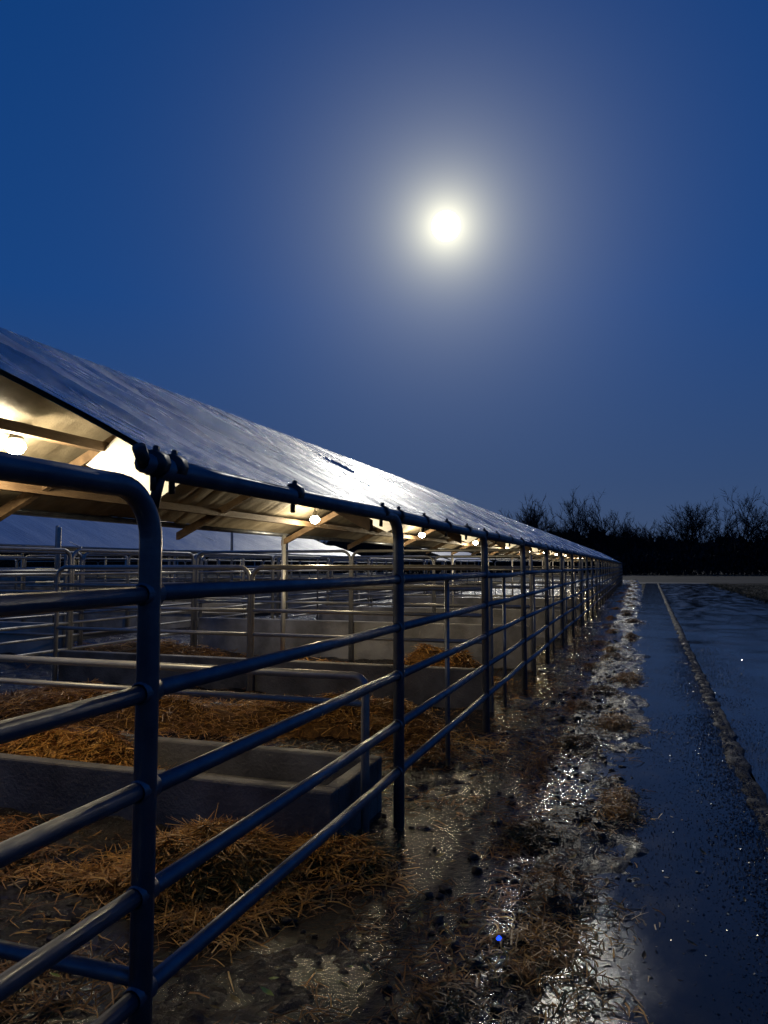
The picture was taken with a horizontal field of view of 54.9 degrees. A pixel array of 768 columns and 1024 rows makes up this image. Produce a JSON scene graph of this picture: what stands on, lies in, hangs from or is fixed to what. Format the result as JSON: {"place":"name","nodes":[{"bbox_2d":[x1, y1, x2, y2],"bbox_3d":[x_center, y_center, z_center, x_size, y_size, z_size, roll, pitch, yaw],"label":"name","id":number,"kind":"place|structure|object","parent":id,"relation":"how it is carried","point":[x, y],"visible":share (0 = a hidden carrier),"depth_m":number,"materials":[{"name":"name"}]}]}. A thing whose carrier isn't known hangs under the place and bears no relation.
{"place":"outdoors","nodes":[
{"label":"outdoors","id":0,"kind":"place"},
{"bbox_2d":[12,572,382,577],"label":"field","id":1,"kind":"structure","parent":0,"point":[133,575],"depth_m":111.15,"materials":[{"name":"brown soil"}]},
{"bbox_2d":[0,579,653,1023],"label":"muddy ground","id":2,"kind":"structure","parent":0,"point":[256,971],"depth_m":3.43,"materials":[{"name":"brown soil"}]},
{"bbox_2d":[0,811,127,904],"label":"straw pile","id":3,"kind":"object","parent":2,"relation":"on","point":[7,831],"visible":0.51,"depth_m":3.17,"materials":[{"name":"brown plant"}]},
{"bbox_2d":[0,935,128,1023],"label":"straw pile","id":4,"kind":"object","parent":2,"relation":"on","point":[31,987],"visible":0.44,"depth_m":2.22,"materials":[{"name":"brown plant"}]},
{"bbox_2d":[0,679,340,751],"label":"straw pile","id":5,"kind":"object","parent":2,"relation":"on","point":[182,712],"visible":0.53,"depth_m":5.94,"materials":[{"name":"brown plant"}]},
{"bbox_2d":[26,638,337,665],"bbox_3d":[-2.802,1.943,10.283,6.560,0.370,2.492,-1,-4,19],"label":"straw pile","id":6,"kind":"object","parent":2,"relation":"on","point":[168,647],"visible":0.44,"depth_m":10.19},
{"bbox_2d":[0,728,381,845],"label":"concrete trough","id":7,"kind":"object","parent":2,"relation":"on","point":[245,784],"visible":0.39,"depth_m":3.82,"materials":[{"name":"grey concrete"}]},
{"bbox_2d":[0,723,172,769],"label":"straw pile","id":8,"kind":"object","parent":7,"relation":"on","point":[102,745],"visible":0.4,"depth_m":4.14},
{"bbox_2d":[49,965,352,995],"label":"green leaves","id":9,"kind":"object","parent":2,"relation":"on","point":[267,991],"visible":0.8,"depth_m":2.23,"materials":[{"name":"green plant"}]},
{"bbox_2d":[0,805,406,997],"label":"straw pile","id":10,"kind":"object","parent":2,"relation":"on","point":[236,870],"visible":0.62,"depth_m":2.95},
{"bbox_2d":[8,814,414,1008],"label":"mud clods","id":11,"kind":"object","parent":2,"relation":"on","point":[272,927],"visible":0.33,"depth_m":2.73,"materials":[{"name":"brown soil"}]},
{"bbox_2d":[230,533,232,597],"bbox_3d":[-3.971,1.575,19.256,0.080,2.500,0.084,-1,-4,19],"label":"steel post","id":12,"kind":"object","parent":2,"relation":"on","point":[231,563],"visible":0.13,"depth_m":19.25,"materials":[{"name":"grey metal"}]},
{"bbox_2d":[0,685,465,1023],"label":"loose straw","id":13,"kind":"object","parent":2,"relation":"on","point":[90,944],"visible":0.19,"depth_m":2.74,"materials":[{"name":"brown plant"}]},
{"bbox_2d":[0,327,620,650],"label":"livestock shelter","id":14,"kind":"object","parent":2,"relation":"on","point":[57,405],"visible":0.81,"depth_m":4.32,"materials":[{"name":"grey metal"}]},
{"bbox_2d":[4,433,26,453],"bbox_3d":[-1.989,-0.404,3.995,0.107,0.190,0.110,-1,-4,19],"label":"hanging lamp","id":15,"kind":"object","parent":14,"relation":"hanging from","point":[14,444],"visible":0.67,"depth_m":3.96,"materials":[{"name":"beige glass"}]},
{"bbox_2d":[310,508,319,523],"bbox_3d":[-0.746,0.010,7.989,0.107,0.230,0.110,-1,-4,19],"label":"hanging lamp","id":16,"kind":"object","parent":14,"relation":"hanging from","point":[314,519],"visible":0.97,"depth_m":7.96,"materials":[{"name":"beige glass"}]},
{"bbox_2d":[419,528,424,537],"bbox_3d":[0.612,0.301,11.953,0.107,0.230,0.110,-1,-4,19],"label":"hanging lamp","id":17,"kind":"object","parent":14,"relation":"hanging from","point":[421,535],"visible":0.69,"depth_m":11.91,"materials":[{"name":"beige glass"}]},
{"bbox_2d":[0,451,622,1023],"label":"pipe fence","id":18,"kind":"object","parent":2,"relation":"on","point":[140,977],"visible":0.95,"depth_m":1.96,"materials":[{"name":"metal"}]},
{"bbox_2d":[0,583,631,1023],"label":"puddle","id":19,"kind":"object","parent":2,"relation":"on","point":[450,837],"depth_m":2.90,"materials":[{"name":"black liquid"}]},
{"bbox_2d":[8,634,678,1023],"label":"loose straw","id":20,"kind":"object","parent":2,"relation":"on","point":[410,962],"visible":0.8,"depth_m":2.91,"materials":[{"name":"brown plant"}]},
{"bbox_2d":[495,936,503,946],"bbox_3d":[0.400,1.494,2.571,0.031,0.037,0.032,-1,-4,19],"label":"blue marker light","id":21,"kind":"object","parent":20,"relation":"on","point":[497,939],"visible":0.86,"depth_m":2.56,"materials":[{"name":"blue plastic"}]},
{"bbox_2d":[277,829,418,896],"bbox_3d":[-0.253,1.535,3.249,0.870,0.219,0.747,1,-4,-18],"label":"straw pile","id":22,"kind":"object","parent":2,"relation":"on","point":[367,853],"visible":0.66,"depth_m":3.20,"materials":[{"name":"brown plant"}]},
{"bbox_2d":[176,690,644,762],"bbox_3d":[-0.240,1.625,6.017,4.466,0.432,2.148,-1,-4,19],"label":"straw pile","id":23,"kind":"object","parent":2,"relation":"on","point":[344,721],"visible":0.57,"depth_m":5.64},
{"bbox_2d":[349,934,502,1023],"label":"straw clump","id":24,"kind":"object","parent":2,"relation":"on","point":[441,1012],"visible":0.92,"depth_m":2.14,"materials":[{"name":"brown plant"}]},
{"bbox_2d":[381,735,504,773],"bbox_3d":[0.273,1.662,5.058,0.927,0.211,1.510,-4,-6,41],"label":"straw pile","id":25,"kind":"object","parent":2,"relation":"on","point":[436,751],"visible":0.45,"depth_m":4.97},
{"bbox_2d":[164,667,745,1023],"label":"fallen leaves","id":26,"kind":"object","parent":2,"relation":"on","point":[366,968],"visible":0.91,"depth_m":2.68,"materials":[{"name":"brown plant"}]},
{"bbox_2d":[392,642,558,685],"bbox_3d":[0.612,1.798,8.727,2.116,0.504,2.040,2,-5,-24],"label":"straw pile","id":27,"kind":"object","parent":2,"relation":"on","point":[462,659],"visible":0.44,"depth_m":8.59,"materials":[{"name":"brown plant"}]},
{"bbox_2d":[292,639,721,1023],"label":"mud clods","id":28,"kind":"object","parent":2,"relation":"on","point":[436,919],"visible":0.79,"depth_m":3.16,"materials":[{"name":"brown soil"}]},
{"bbox_2d":[484,814,581,860],"bbox_3d":[0.680,1.574,3.571,0.505,0.182,0.580,1,-4,-8],"label":"straw clump","id":29,"kind":"object","parent":2,"relation":"on","point":[531,833],"visible":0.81,"depth_m":3.50,"materials":[{"name":"brown plant"}]},
{"bbox_2d":[420,886,648,1023],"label":"straw clump","id":30,"kind":"object","parent":2,"relation":"on","point":[544,959],"visible":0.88,"depth_m":2.42,"materials":[{"name":"brown plant"}]},
{"bbox_2d":[505,746,566,806],"bbox_3d":[0.947,1.681,4.696,0.438,0.178,1.403,-1,-4,19],"label":"straw clump","id":31,"kind":"object","parent":2,"relation":"on","point":[539,764],"visible":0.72,"depth_m":4.73,"materials":[{"name":"brown plant"}]},
{"bbox_2d":[447,841,665,937],"bbox_3d":[0.639,1.520,2.920,0.890,0.212,0.784,2,-5,-30],"label":"straw clump","id":32,"kind":"object","parent":2,"relation":"on","point":[548,887],"visible":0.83,"depth_m":2.88,"materials":[{"name":"brown plant"}]},
{"bbox_2d":[539,731,602,756],"bbox_3d":[1.417,1.700,5.392,0.579,0.195,0.577,3,-5,-36],"label":"straw clump","id":33,"kind":"object","parent":2,"relation":"on","point":[571,741],"visible":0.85,"depth_m":5.37,"materials":[{"name":"brown plant"}]},
{"bbox_2d":[556,699,606,709],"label":"straw clump","id":34,"kind":"object","parent":2,"relation":"on","point":[580,702],"visible":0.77,"depth_m":6.86,"materials":[{"name":"brown plant"}]},
{"bbox_2d":[579,660,606,672],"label":"straw clump","id":35,"kind":"object","parent":2,"relation":"on","point":[590,666],"visible":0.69,"depth_m":9.45,"materials":[{"name":"brown plant"}]},
{"bbox_2d":[579,640,618,644],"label":"straw clump","id":36,"kind":"object","parent":2,"relation":"on","point":[598,641],"visible":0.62,"depth_m":12.51,"materials":[{"name":"brown plant"}]},
{"bbox_2d":[569,684,636,696],"bbox_3d":[2.264,1.889,7.708,0.771,0.206,0.481,-1,-4,19],"label":"straw clump","id":37,"kind":"object","parent":2,"relation":"on","point":[602,689],"visible":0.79,"depth_m":7.65,"materials":[{"name":"brown plant"}]},
{"bbox_2d":[595,646,625,652],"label":"straw clump","id":38,"kind":"object","parent":2,"relation":"on","point":[610,648],"visible":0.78,"depth_m":11.39,"materials":[{"name":"brown plant"}]},
{"bbox_2d":[605,615,616,620],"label":"straw clump","id":39,"kind":"object","parent":2,"relation":"on","point":[611,616],"visible":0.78,"depth_m":18.43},
{"bbox_2d":[596,623,626,627],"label":"straw clump","id":40,"kind":"object","parent":2,"relation":"on","point":[612,625],"visible":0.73,"depth_m":15.88,"materials":[{"name":"brown plant"}]},
{"bbox_2d":[605,629,627,632],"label":"straw clump","id":41,"kind":"object","parent":2,"relation":"on","point":[611,631],"visible":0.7,"depth_m":14.69,"materials":[{"name":"brown plant"}]},
{"bbox_2d":[560,708,675,739],"bbox_3d":[1.843,1.771,6.019,1.003,0.227,0.898,2,-5,-27],"label":"straw clump","id":42,"kind":"object","parent":2,"relation":"on","point":[613,724],"visible":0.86,"depth_m":5.95,"materials":[{"name":"brown plant"}]},
{"bbox_2d":[595,652,641,661],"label":"straw clump","id":43,"kind":"object","parent":2,"relation":"on","point":[613,655],"visible":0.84,"depth_m":10.29,"materials":[{"name":"brown plant"}]},
{"bbox_2d":[576,768,671,842],"bbox_3d":[1.319,1.621,4.039,0.478,0.204,1.459,-1,-4,19],"label":"straw clump","id":44,"kind":"object","parent":2,"relation":"on","point":[618,806],"visible":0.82,"depth_m":3.91,"materials":[{"name":"brown plant"}]},
{"bbox_2d":[596,669,652,688],"bbox_3d":[2.780,1.947,8.519,0.648,0.206,1.294,-1,-4,19],"label":"straw clump","id":45,"kind":"object","parent":2,"relation":"on","point":[626,677],"visible":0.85,"depth_m":8.43,"materials":[{"name":"brown plant"}]},
{"bbox_2d":[618,612,632,615],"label":"straw clump","id":46,"kind":"object","parent":2,"relation":"on","point":[627,614],"visible":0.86,"depth_m":19.69,"materials":[{"name":"brown plant"}]},
{"bbox_2d":[619,632,640,641],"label":"straw clump","id":47,"kind":"object","parent":2,"relation":"on","point":[631,636],"visible":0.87,"depth_m":13.38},
{"bbox_2d":[614,618,645,623],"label":"straw clump","id":48,"kind":"object","parent":2,"relation":"on","point":[631,620],"visible":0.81,"depth_m":17.00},
{"bbox_2d":[0,0,767,554],"label":"sky","id":49,"kind":"structure","parent":0,"point":[230,206],"materials":[{"name":"blue"}]},
{"bbox_2d":[8,570,764,781],"bbox_3d":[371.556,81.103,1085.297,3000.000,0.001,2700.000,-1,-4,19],"label":"ground","id":50,"kind":"structure","parent":0,"point":[96,635],"depth_m":21.54,"materials":[{"name":"brown soil"}]},
{"bbox_2d":[0,554,67,647],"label":"pen fence","id":51,"kind":"object","parent":50,"relation":"on","point":[63,617],"visible":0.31,"depth_m":10.50,"materials":[{"name":"grey metal"}]},
{"bbox_2d":[0,621,73,656],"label":"concrete wall","id":52,"kind":"structure","parent":50,"relation":"on","point":[30,647],"depth_m":10.62,"materials":[{"name":"grey concrete"}]},
{"bbox_2d":[52,526,58,622],"bbox_3d":[-7.156,1.444,16.117,0.080,2.300,0.084,-1,-4,19],"label":"steel post","id":53,"kind":"object","parent":50,"relation":"on","point":[55,559],"visible":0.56,"depth_m":16.12,"materials":[{"name":"grey metal"}]},
{"bbox_2d":[56,527,61,572],"bbox_3d":[-5.351,1.276,12.121,0.080,2.050,0.084,-1,-4,19],"label":"steel post","id":54,"kind":"object","parent":50,"relation":"on","point":[58,556],"visible":0.43,"depth_m":12.15,"materials":[{"name":"grey metal"}]},
{"bbox_2d":[0,553,244,627],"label":"pen fence","id":55,"kind":"object","parent":50,"relation":"on","point":[126,582],"visible":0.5,"depth_m":16.11,"materials":[{"name":"grey metal"}]},
{"bbox_2d":[0,602,246,628],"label":"concrete wall","id":56,"kind":"structure","parent":50,"relation":"on","point":[132,622],"depth_m":16.01,"materials":[{"name":"grey concrete"}]},
{"bbox_2d":[0,514,346,601],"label":"livestock shelter","id":57,"kind":"object","parent":50,"relation":"on","point":[24,531],"visible":0.61,"depth_m":21.72,"materials":[{"name":"grey metal"}]},
{"bbox_2d":[0,558,356,613],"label":"pen fence","id":58,"kind":"object","parent":50,"relation":"on","point":[75,577],"visible":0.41,"depth_m":23.12,"materials":[{"name":"grey metal"}]},
{"bbox_2d":[0,587,359,609],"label":"concrete wall","id":59,"kind":"structure","parent":50,"relation":"on","point":[266,606],"depth_m":21.95,"materials":[{"name":"grey concrete"}]},
{"bbox_2d":[0,654,369,836],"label":"gate","id":60,"kind":"structure","parent":50,"relation":"on","point":[361,680],"depth_m":3.83,"materials":[{"name":"grey metal"}]},
{"bbox_2d":[20,545,359,581],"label":"livestock shelter","id":61,"kind":"object","parent":50,"relation":"on","point":[338,548],"visible":0.02,"depth_m":54.38,"materials":[{"name":"grey metal"}]},
{"bbox_2d":[0,556,391,583],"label":"pen fence","id":62,"kind":"object","parent":50,"relation":"on","point":[217,562],"visible":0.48,"depth_m":21.63,"materials":[{"name":"grey metal"}]},
{"bbox_2d":[0,550,446,649],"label":"pen fence","id":63,"kind":"object","parent":50,"relation":"on","point":[80,633],"visible":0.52,"depth_m":11.15,"materials":[{"name":"grey metal"}]},
{"bbox_2d":[0,576,458,598],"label":"concrete wall","id":64,"kind":"structure","parent":50,"relation":"on","point":[361,591],"depth_m":34.66,"materials":[{"name":"grey concrete"}]},
{"bbox_2d":[17,560,443,598],"bbox_3d":[-8.146,3.089,34.241,22.418,1.674,0.048,-1,-4,19],"label":"pen fence","id":65,"kind":"object","parent":50,"relation":"on","point":[184,580],"visible":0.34,"depth_m":34.20,"materials":[{"name":"grey metal"}]},
{"bbox_2d":[0,546,474,655],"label":"pen fence","id":66,"kind":"object","parent":50,"relation":"on","point":[70,574],"visible":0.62,"depth_m":9.72,"materials":[{"name":"grey metal"}]},
{"bbox_2d":[58,650,481,709],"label":"concrete wall","id":67,"kind":"structure","parent":50,"relation":"on","point":[424,685],"depth_m":7.35,"materials":[{"name":"grey concrete"}]},
{"bbox_2d":[52,565,493,711],"bbox_3d":[-1.359,1.252,7.525,4.968,1.424,0.048,-1,-4,19],"label":"pen fence","id":68,"kind":"object","parent":50,"relation":"on","point":[250,610],"visible":0.7,"depth_m":7.46,"materials":[{"name":"grey metal"}]},
{"bbox_2d":[285,544,287,618],"bbox_3d":[-1.724,1.191,13.005,0.080,2.350,0.084,-1,-4,19],"label":"steel post","id":69,"kind":"object","parent":50,"relation":"on","point":[286,615],"depth_m":12.98,"materials":[{"name":"grey metal"}]},
{"bbox_2d":[13,657,604,704],"bbox_3d":[-1.087,1.833,8.614,7.080,0.412,2.173,-1,-4,19],"label":"straw pile","id":70,"kind":"object","parent":50,"relation":"on","point":[517,697],"visible":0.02,"depth_m":7.40,"materials":[{"name":"brown plant"}]},
{"bbox_2d":[194,548,533,670],"bbox_3d":[-0.454,1.338,10.175,4.962,1.641,0.042,-1,-4,19],"label":"pen fence","id":71,"kind":"object","parent":50,"relation":"on","point":[350,603],"visible":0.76,"depth_m":10.11,"materials":[{"name":"grey metal"}]},
{"bbox_2d":[198,617,530,669],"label":"concrete wall","id":72,"kind":"structure","parent":50,"relation":"on","point":[372,649],"depth_m":10.22,"materials":[{"name":"grey concrete"}]},
{"bbox_2d":[0,484,767,575],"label":"tree line","id":73,"kind":"object","parent":50,"relation":"on","point":[753,556],"visible":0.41,"depth_m":122.74,"materials":[{"name":"black plant"}]},
{"bbox_2d":[17,528,766,569],"bbox_3d":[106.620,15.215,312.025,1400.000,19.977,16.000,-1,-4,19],"label":"distant woods","id":74,"kind":"object","parent":50,"relation":"on","point":[670,542],"visible":0.01,"depth_m":312.87,"materials":[{"name":"black plant"}]},
{"bbox_2d":[319,606,560,637],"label":"concrete wall","id":75,"kind":"structure","parent":50,"relation":"on","point":[512,614],"depth_m":14.25,"materials":[{"name":"grey concrete"}]},
{"bbox_2d":[316,555,565,638],"bbox_3d":[0.968,1.653,14.328,4.962,1.621,0.042,-1,-4,19],"label":"pen fence","id":76,"kind":"object","parent":50,"relation":"on","point":[433,594],"visible":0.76,"depth_m":14.29,"materials":[{"name":"grey metal"}]},
{"bbox_2d":[392,556,583,607],"bbox_3d":[2.567,1.971,19.001,4.962,1.671,0.042,-1,-4,19],"label":"pen fence","id":77,"kind":"object","parent":50,"relation":"on","point":[526,576],"visible":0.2,"depth_m":18.52,"materials":[{"name":"grey metal"}]},
{"bbox_2d":[404,597,579,619],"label":"concrete wall","id":78,"kind":"structure","parent":50,"relation":"on","point":[475,600],"depth_m":19.15,"materials":[{"name":"grey concrete"}]},
{"bbox_2d":[454,559,598,604],"bbox_3d":[4.861,2.463,25.703,4.962,1.671,0.042,-1,-4,19],"label":"pen fence","id":79,"kind":"object","parent":50,"relation":"on","point":[526,581],"visible":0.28,"depth_m":25.62,"materials":[{"name":"grey metal"}]},
{"bbox_2d":[495,560,606,594],"bbox_3d":[7.446,3.018,33.253,4.962,1.671,0.042,-1,-4,19],"label":"pen fence","id":80,"kind":"object","parent":50,"relation":"on","point":[543,575],"visible":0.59,"depth_m":33.26,"materials":[{"name":"grey metal"}]},
{"bbox_2d":[657,583,767,859],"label":"kerb","id":81,"kind":"structure","parent":50,"relation":"on","point":[744,763],"depth_m":5.41,"materials":[{"name":"concrete"}]},
{"bbox_2d":[375,547,490,584],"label":"farm shed","id":82,"kind":"structure","parent":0,"point":[431,553],"depth_m":55.18,"materials":[{"name":"grey metal"}]},
{"bbox_2d":[432,211,459,240],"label":"moon","id":83,"kind":"object","parent":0,"point":[445,225],"visible":1,"depth_m":1376.24,"materials":[{"name":"white"}]},
{"bbox_2d":[171,573,767,582],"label":"field","id":84,"kind":"structure","parent":0,"point":[722,578],"depth_m":83.69,"materials":[{"name":"brown soil"}]},
{"bbox_2d":[369,552,447,575],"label":"farm shed","id":85,"kind":"structure","parent":84,"relation":"on","point":[444,559],"depth_m":71.95,"materials":[{"name":"grey metal"}]},
{"bbox_2d":[533,583,767,1023],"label":"concrete path","id":86,"kind":"structure","parent":0,"point":[653,614],"depth_m":3.00,"materials":[{"name":"grey concrete"}]},
{"bbox_2d":[630,582,706,583],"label":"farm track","id":87,"kind":"structure","parent":0,"point":[664,582],"depth_m":61.33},
{"bbox_2d":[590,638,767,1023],"bbox_3d":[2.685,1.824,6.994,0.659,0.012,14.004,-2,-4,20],"label":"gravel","id":88,"kind":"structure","parent":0,"point":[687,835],"depth_m":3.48,"materials":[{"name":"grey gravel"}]},
{"bbox_2d":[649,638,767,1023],"bbox_3d":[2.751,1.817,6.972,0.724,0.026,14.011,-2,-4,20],"label":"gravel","id":89,"kind":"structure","parent":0,"point":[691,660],"depth_m":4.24,"materials":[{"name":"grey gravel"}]},
{"bbox_2d":[659,583,767,802],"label":"road","id":90,"kind":"structure","parent":0,"point":[735,624],"depth_m":11.97,"materials":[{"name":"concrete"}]},
{"bbox_2d":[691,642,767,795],"bbox_3d":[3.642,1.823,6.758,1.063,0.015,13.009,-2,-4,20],"label":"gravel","id":91,"kind":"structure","parent":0,"point":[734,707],"depth_m":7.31,"materials":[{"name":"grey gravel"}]},
{"bbox_2d":[707,583,767,602],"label":"grass verge","id":92,"kind":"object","parent":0,"point":[747,584],"depth_m":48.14,"materials":[{"name":"plant"}]}
]}

